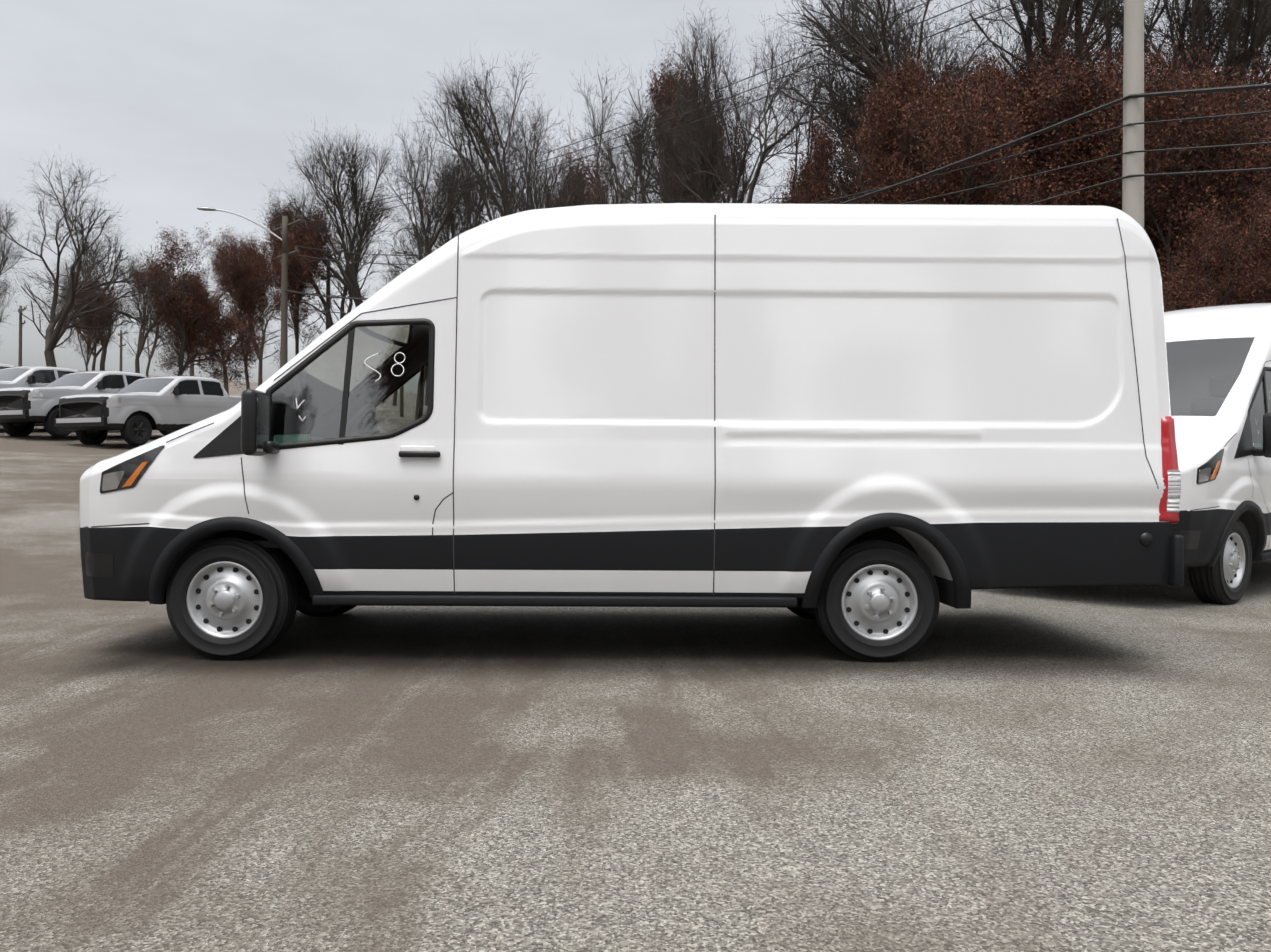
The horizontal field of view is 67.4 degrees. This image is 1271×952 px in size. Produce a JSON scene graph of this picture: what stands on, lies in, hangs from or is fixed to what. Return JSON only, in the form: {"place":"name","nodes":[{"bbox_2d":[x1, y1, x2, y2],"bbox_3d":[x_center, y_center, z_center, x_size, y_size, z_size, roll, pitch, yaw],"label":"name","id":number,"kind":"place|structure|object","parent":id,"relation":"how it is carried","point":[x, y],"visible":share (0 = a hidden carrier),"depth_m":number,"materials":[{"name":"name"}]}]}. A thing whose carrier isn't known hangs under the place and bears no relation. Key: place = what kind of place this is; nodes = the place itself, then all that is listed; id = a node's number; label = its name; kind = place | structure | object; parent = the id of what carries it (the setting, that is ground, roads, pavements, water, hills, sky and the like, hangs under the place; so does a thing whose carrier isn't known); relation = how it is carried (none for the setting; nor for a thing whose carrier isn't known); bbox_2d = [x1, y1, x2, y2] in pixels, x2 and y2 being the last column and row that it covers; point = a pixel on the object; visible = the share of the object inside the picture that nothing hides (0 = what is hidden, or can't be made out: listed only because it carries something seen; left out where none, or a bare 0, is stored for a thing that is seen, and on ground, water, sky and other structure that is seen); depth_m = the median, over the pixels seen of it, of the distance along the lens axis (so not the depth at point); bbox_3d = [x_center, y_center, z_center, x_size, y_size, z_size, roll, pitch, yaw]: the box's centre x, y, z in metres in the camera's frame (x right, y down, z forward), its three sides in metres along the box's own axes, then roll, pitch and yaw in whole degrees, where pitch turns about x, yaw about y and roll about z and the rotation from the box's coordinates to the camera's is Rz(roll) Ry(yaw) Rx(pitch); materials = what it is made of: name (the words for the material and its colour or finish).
{"place":"outdoors","nodes":[
{"label":"outdoors","id":0,"kind":"place"},
{"bbox_2d":[0,366,1270,951],"bbox_3d":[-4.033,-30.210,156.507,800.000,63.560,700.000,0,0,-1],"label":"gravel ground","id":1,"kind":"structure","parent":0,"point":[1042,770],"depth_m":3.38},
{"bbox_2d":[0,363,14,368],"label":"pickup truck","id":2,"kind":"object","parent":1,"relation":"on","point":[3,366],"visible":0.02,"depth_m":31.47,"materials":[{"name":"grey paint"}]},
{"bbox_2d":[0,280,18,348],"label":"bare tree","id":3,"kind":"object","parent":1,"relation":"on","point":[7,287],"visible":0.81,"depth_m":73.77,"materials":[{"name":"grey plant"}]},
{"bbox_2d":[0,197,30,325],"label":"bare tree","id":4,"kind":"object","parent":1,"relation":"on","point":[3,255],"visible":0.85,"depth_m":44.93,"materials":[{"name":"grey plant"}]},
{"bbox_2d":[18,305,26,366],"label":"utility pole","id":5,"kind":"object","parent":1,"relation":"on","point":[20,309],"visible":0.75,"depth_m":79.25,"materials":[{"name":"grey wood"}]},
{"bbox_2d":[0,366,77,424],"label":"pickup truck","id":6,"kind":"object","parent":1,"relation":"on","point":[31,376],"visible":0.17,"depth_m":29.26,"materials":[{"name":"grey paint"}]},
{"bbox_2d":[22,228,141,370],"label":"bare tree","id":7,"kind":"object","parent":1,"relation":"on","point":[103,359],"visible":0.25,"depth_m":83.96,"materials":[{"name":"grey plant"}]},
{"bbox_2d":[45,296,120,370],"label":"bare tree","id":8,"kind":"object","parent":1,"relation":"on","point":[95,354],"visible":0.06,"depth_m":114.23,"materials":[{"name":"brown plant"}]},
{"bbox_2d":[0,371,176,436],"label":"pickup truck","id":9,"kind":"object","parent":1,"relation":"on","point":[23,410],"visible":0.35,"depth_m":26.68,"materials":[{"name":"grey paint"}]},
{"bbox_2d":[58,277,121,370],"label":"tree","id":10,"kind":"object","parent":1,"relation":"on","point":[96,342],"visible":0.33,"depth_m":69.20,"materials":[{"name":"brown plant"}]},
{"bbox_2d":[0,145,202,366],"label":"bare tree","id":11,"kind":"object","parent":1,"relation":"on","point":[62,320],"visible":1,"depth_m":41.00,"materials":[{"name":"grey plant"}]},
{"bbox_2d":[118,330,126,370],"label":"utility pole","id":12,"kind":"object","parent":1,"relation":"on","point":[120,346],"visible":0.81,"depth_m":94.27,"materials":[{"name":"grey wood"}]},
{"bbox_2d":[122,285,168,377],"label":"bare tree","id":13,"kind":"object","parent":1,"relation":"on","point":[150,355],"visible":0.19,"depth_m":112.51,"materials":[{"name":"brown plant"}]},
{"bbox_2d":[54,376,240,444],"bbox_3d":[-13.426,-1.910,27.690,2.400,1.989,5.960,0,3,23],"label":"pickup truck","id":14,"kind":"object","parent":1,"relation":"on","point":[137,412],"visible":0.73,"depth_m":26.02,"materials":[{"name":"grey paint"}]},
{"bbox_2d":[113,253,194,372],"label":"bare tree","id":15,"kind":"object","parent":1,"relation":"on","point":[139,351],"visible":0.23,"depth_m":66.03,"materials":[{"name":"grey plant"}]},
{"bbox_2d":[140,280,200,375],"bbox_3d":[-30.663,-8.664,63.574,4.120,8.572,2.003,0,0,-1],"label":"utility pole","id":16,"kind":"object","parent":1,"relation":"on","point":[191,369],"visible":0.06,"depth_m":63.48,"materials":[{"name":"wood"}]},
{"bbox_2d":[129,221,267,390],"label":"tree","id":17,"kind":"object","parent":1,"relation":"on","point":[194,322],"visible":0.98,"depth_m":46.88,"materials":[{"name":"brown plant"}]},
{"bbox_2d":[194,255,278,394],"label":"bare tree","id":18,"kind":"object","parent":1,"relation":"on","point":[226,388],"visible":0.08,"depth_m":74.93,"materials":[{"name":"brown plant"}]},
{"bbox_2d":[206,223,273,388],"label":"tree","id":19,"kind":"object","parent":1,"relation":"on","point":[246,270],"visible":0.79,"depth_m":58.62,"materials":[{"name":"brown plant"}]},
{"bbox_2d":[211,268,280,385],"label":"bare tree","id":20,"kind":"object","parent":1,"relation":"on","point":[261,365],"visible":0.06,"depth_m":92.63,"materials":[{"name":"brown plant"}]},
{"bbox_2d":[196,207,303,367],"bbox_3d":[-15.042,-5.928,37.861,4.194,9.099,1.796,0,0,-1],"label":"utility pole","id":21,"kind":"object","parent":1,"relation":"on","point":[284,225],"visible":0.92,"depth_m":37.70,"materials":[{"name":"grey wood"}]},
{"bbox_2d":[256,199,340,369],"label":"tree","id":22,"kind":"object","parent":1,"relation":"on","point":[297,268],"visible":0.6,"depth_m":50.01,"materials":[{"name":"brown plant"}]},
{"bbox_2d":[264,241,341,329],"bbox_3d":[-17.777,-7.579,51.730,4.120,9.920,2.003,0,0,-1],"label":"utility pole","id":23,"kind":"object","parent":1,"relation":"on","point":[328,308],"visible":0.35,"depth_m":51.67,"materials":[{"name":"brown wood"}]},
{"bbox_2d":[256,116,400,417],"bbox_3d":[-15.303,-10.004,49.183,9.412,15.586,6.660,0,0,39],"label":"bare tree","id":24,"kind":"object","parent":1,"relation":"on","point":[353,287],"visible":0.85,"depth_m":48.08,"materials":[{"name":"brown plant"}]},
{"bbox_2d":[253,169,404,338],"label":"bare tree","id":25,"kind":"object","parent":1,"relation":"on","point":[344,290],"visible":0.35,"depth_m":62.29,"materials":[{"name":"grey plant"}]},
{"bbox_2d":[378,252,406,405],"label":"bare tree","id":26,"kind":"object","parent":1,"relation":"on","point":[386,279],"visible":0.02,"depth_m":113.19,"materials":[{"name":"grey plant"}]},
{"bbox_2d":[400,385,403,416],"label":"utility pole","id":27,"kind":"object","parent":1,"relation":"on","point":[401,400],"depth_m":69.64,"materials":[{"name":"brown wood"}]},
{"bbox_2d":[424,372,427,405],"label":"bare tree","id":28,"kind":"object","parent":1,"relation":"on","point":[426,388],"depth_m":127.60,"materials":[{"name":"grey plant"}]},
{"bbox_2d":[370,110,498,419],"bbox_3d":[-9.634,-9.900,48.511,8.227,16.259,7.298,0,0,-8],"label":"bare tree","id":29,"kind":"object","parent":1,"relation":"on","point":[453,223],"visible":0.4,"depth_m":47.50,"materials":[{"name":"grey plant"}]},
{"bbox_2d":[418,140,535,248],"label":"bare tree","id":30,"kind":"object","parent":1,"relation":"on","point":[461,197],"visible":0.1,"depth_m":60.32,"materials":[{"name":"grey plant"}]},
{"bbox_2d":[371,93,612,291],"bbox_3d":[-7.636,-9.826,47.015,10.295,16.841,11.580,0,0,-34],"label":"bare tree","id":31,"kind":"object","parent":1,"relation":"on","point":[424,240],"visible":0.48,"depth_m":45.50,"materials":[{"name":"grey plant"}]},
{"bbox_2d":[410,49,592,226],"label":"bare tree","id":32,"kind":"object","parent":1,"relation":"on","point":[463,110],"visible":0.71,"depth_m":43.59,"materials":[{"name":"grey plant"}]},
{"bbox_2d":[462,89,590,232],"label":"bare tree","id":33,"kind":"object","parent":1,"relation":"on","point":[547,195],"visible":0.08,"depth_m":54.78,"materials":[{"name":"grey plant"}]},
{"bbox_2d":[540,134,637,207],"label":"bare tree","id":34,"kind":"object","parent":1,"relation":"on","point":[588,192],"visible":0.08,"depth_m":56.52,"materials":[{"name":"brown plant"}]},
{"bbox_2d":[552,53,669,204],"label":"bare tree","id":35,"kind":"object","parent":1,"relation":"on","point":[638,136],"visible":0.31,"depth_m":42.49,"materials":[{"name":"grey plant"}]},
{"bbox_2d":[80,203,1183,661],"bbox_3d":[-0.120,-0.311,6.441,6.490,2.787,2.610,0,0,-1],"label":"van","id":36,"kind":"object","parent":1,"relation":"on","point":[872,433],"visible":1,"depth_m":5.45,"materials":[{"name":"white paint"},{"name":"glass"},{"name":"black plastic"}]},
{"bbox_2d":[643,43,752,202],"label":"tree","id":37,"kind":"object","parent":1,"relation":"on","point":[661,86],"visible":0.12,"depth_m":41.94,"materials":[{"name":"brown plant"}]},
{"bbox_2d":[586,15,854,203],"bbox_3d":[3.820,-8.664,37.084,12.946,17.650,11.509,0,0,-6],"label":"bare tree","id":38,"kind":"object","parent":1,"relation":"on","point":[667,193],"visible":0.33,"depth_m":34.45,"materials":[{"name":"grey plant"}]},
{"bbox_2d":[641,1,833,202],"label":"bare tree","id":39,"kind":"object","parent":1,"relation":"on","point":[706,86],"visible":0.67,"depth_m":37.00,"materials":[{"name":"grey plant"}]},
{"bbox_2d":[770,120,856,202],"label":"tree","id":40,"kind":"object","parent":1,"relation":"on","point":[791,174],"visible":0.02,"depth_m":45.75,"materials":[{"name":"brown plant"}]},
{"bbox_2d":[760,76,880,203],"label":"tree","id":41,"kind":"object","parent":1,"relation":"on","point":[814,196],"visible":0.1,"depth_m":34.32,"materials":[{"name":"brown plant"}]},
{"bbox_2d":[841,43,1044,204],"bbox_3d":[9.425,-6.353,28.666,4.916,14.203,7.130,0,0,-19],"label":"tree","id":42,"kind":"object","parent":1,"relation":"on","point":[899,125],"visible":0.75,"depth_m":27.80,"materials":[{"name":"brown plant"}]},
{"bbox_2d":[739,0,1158,203],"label":"bare tree","id":43,"kind":"object","parent":1,"relation":"on","point":[829,87],"visible":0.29,"depth_m":34.08,"materials":[{"name":"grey plant"}]},
{"bbox_2d":[778,0,1122,171],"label":"bare tree","id":44,"kind":"object","parent":1,"relation":"on","point":[899,28],"visible":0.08,"depth_m":38.35,"materials":[{"name":"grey plant"}]},
{"bbox_2d":[880,60,1027,178],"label":"tree","id":45,"kind":"object","parent":1,"relation":"on","point":[942,85],"depth_m":32.54,"materials":[{"name":"brown plant"}]},
{"bbox_2d":[767,0,1186,162],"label":"bare tree","id":46,"kind":"object","parent":1,"relation":"on","point":[1028,8],"visible":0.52,"depth_m":32.27,"materials":[{"name":"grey plant"}]},
{"bbox_2d":[856,4,1119,202],"bbox_3d":[11.901,-6.813,32.065,8.046,15.348,7.560,0,0,34],"label":"tree","id":47,"kind":"object","parent":1,"relation":"on","point":[1011,87],"visible":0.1,"depth_m":29.47,"materials":[{"name":"brown plant"}]},
{"bbox_2d":[909,41,1122,208],"bbox_3d":[10.861,-5.599,28.740,5.736,13.257,8.320,0,0,-15],"label":"tree","id":48,"kind":"object","parent":1,"relation":"on","point":[1080,93],"visible":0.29,"depth_m":26.42,"materials":[{"name":"brown plant"}]},
{"bbox_2d":[917,0,1118,90],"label":"bare tree","id":49,"kind":"object","parent":1,"relation":"on","point":[1023,48],"visible":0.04,"depth_m":40.88,"materials":[{"name":"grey plant"}]},
{"bbox_2d":[910,29,1195,249],"bbox_3d":[12.594,-6.261,29.200,9.838,14.712,7.988,0,0,-22],"label":"tree","id":50,"kind":"object","parent":1,"relation":"on","point":[1027,200],"visible":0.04,"depth_m":26.38,"materials":[{"name":"brown plant"}]},
{"bbox_2d":[1122,0,1143,228],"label":"utility pole","id":51,"kind":"object","parent":1,"relation":"on","point":[1133,140],"visible":0.33,"depth_m":15.94,"materials":[{"name":"grey"}]},
{"bbox_2d":[26,0,1270,348],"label":"overhead wires","id":52,"kind":"object","parent":51,"relation":"attached to","point":[1154,94],"visible":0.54,"depth_m":18.28,"materials":[{"name":"black metal"}]},
{"bbox_2d":[1006,0,1270,177],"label":"bare tree","id":53,"kind":"object","parent":1,"relation":"on","point":[1261,10],"visible":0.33,"depth_m":31.27,"materials":[{"name":"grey plant"}]},
{"bbox_2d":[1034,0,1270,106],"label":"bare tree","id":54,"kind":"object","parent":1,"relation":"on","point":[1194,27],"visible":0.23,"depth_m":33.15,"materials":[{"name":"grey plant"}]},
{"bbox_2d":[1057,24,1270,310],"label":"tree","id":55,"kind":"object","parent":1,"relation":"on","point":[1194,188],"visible":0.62,"depth_m":24.28,"materials":[{"name":"brown plant"}]},
{"bbox_2d":[1083,0,1270,84],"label":"bare tree","id":56,"kind":"object","parent":1,"relation":"on","point":[1185,29],"depth_m":36.55,"materials":[{"name":"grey plant"}]},
{"bbox_2d":[1149,91,1270,304],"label":"tree","id":57,"kind":"object","parent":1,"relation":"on","point":[1265,182],"depth_m":26.58,"materials":[{"name":"brown plant"}]},
{"bbox_2d":[1157,170,1270,311],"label":"tree","id":58,"kind":"object","parent":1,"relation":"on","point":[1177,297],"visible":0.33,"depth_m":21.98,"materials":[{"name":"brown plant"}]},
{"bbox_2d":[1164,303,1270,604],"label":"van","id":59,"kind":"object","parent":1,"relation":"on","point":[1219,365],"visible":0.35,"depth_m":8.42,"materials":[{"name":"white paint"}]},
{"bbox_2d":[1180,52,1270,173],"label":"tree","id":60,"kind":"object","parent":1,"relation":"on","point":[1218,68],"depth_m":29.01,"materials":[{"name":"brown plant"}]},
{"bbox_2d":[1190,179,1270,304],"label":"tree","id":61,"kind":"object","parent":1,"relation":"on","point":[1251,262],"visible":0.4,"depth_m":22.57,"materials":[{"name":"brown plant"}]},
{"bbox_2d":[0,0,1270,392],"label":"sky","id":62,"kind":"structure","parent":0,"point":[184,106],"materials":[{"name":"grey"}]}
]}

